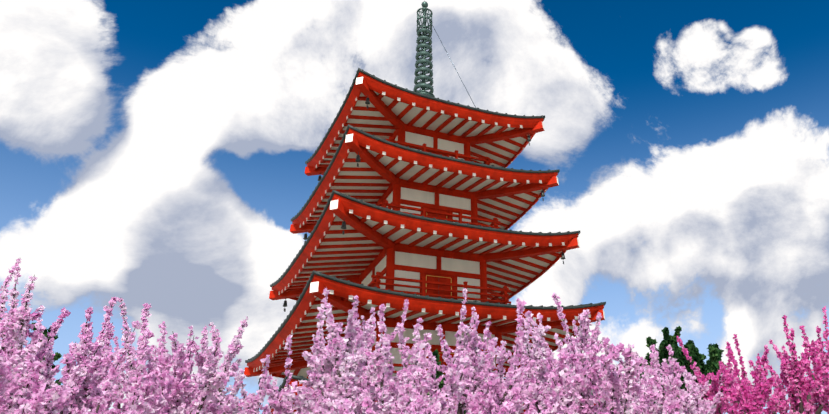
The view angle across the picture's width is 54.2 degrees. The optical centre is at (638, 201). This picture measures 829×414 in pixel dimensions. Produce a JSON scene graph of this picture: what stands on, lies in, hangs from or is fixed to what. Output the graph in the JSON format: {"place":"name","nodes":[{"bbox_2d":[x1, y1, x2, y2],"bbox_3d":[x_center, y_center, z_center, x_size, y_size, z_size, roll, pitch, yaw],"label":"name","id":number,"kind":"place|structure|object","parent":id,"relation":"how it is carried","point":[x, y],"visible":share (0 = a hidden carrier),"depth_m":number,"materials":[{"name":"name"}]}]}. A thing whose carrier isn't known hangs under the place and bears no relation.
{"place":"outdoors","nodes":[
{"label":"outdoors","id":0,"kind":"place"},
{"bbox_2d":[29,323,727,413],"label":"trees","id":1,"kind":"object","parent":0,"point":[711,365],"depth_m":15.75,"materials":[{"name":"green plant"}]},
{"bbox_2d":[0,0,828,413],"label":"sky","id":2,"kind":"structure","parent":0,"point":[155,153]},
{"bbox_3d":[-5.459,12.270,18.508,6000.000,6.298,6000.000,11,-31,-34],"label":"ground","id":3,"kind":"structure","parent":0,"visible":0},
{"bbox_2d":[0,258,723,413],"bbox_3d":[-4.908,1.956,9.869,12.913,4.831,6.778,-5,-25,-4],"label":"cherry blossoms","id":4,"kind":"object","parent":3,"relation":"on","point":[40,398],"visible":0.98,"depth_m":8.47,"materials":[{"name":"pink plant"}]},
{"bbox_2d":[244,1,621,413],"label":"pagoda","id":5,"kind":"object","parent":3,"relation":"on","point":[422,200],"visible":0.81,"depth_m":22.16,"materials":[{"name":"red paint"}]},
{"bbox_2d":[676,306,828,413],"bbox_3d":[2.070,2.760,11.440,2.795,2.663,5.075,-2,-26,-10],"label":"pink blossoms","id":6,"kind":"object","parent":3,"relation":"on","point":[752,395],"visible":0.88,"depth_m":11.25,"materials":[{"name":"pink plant"}]}
]}

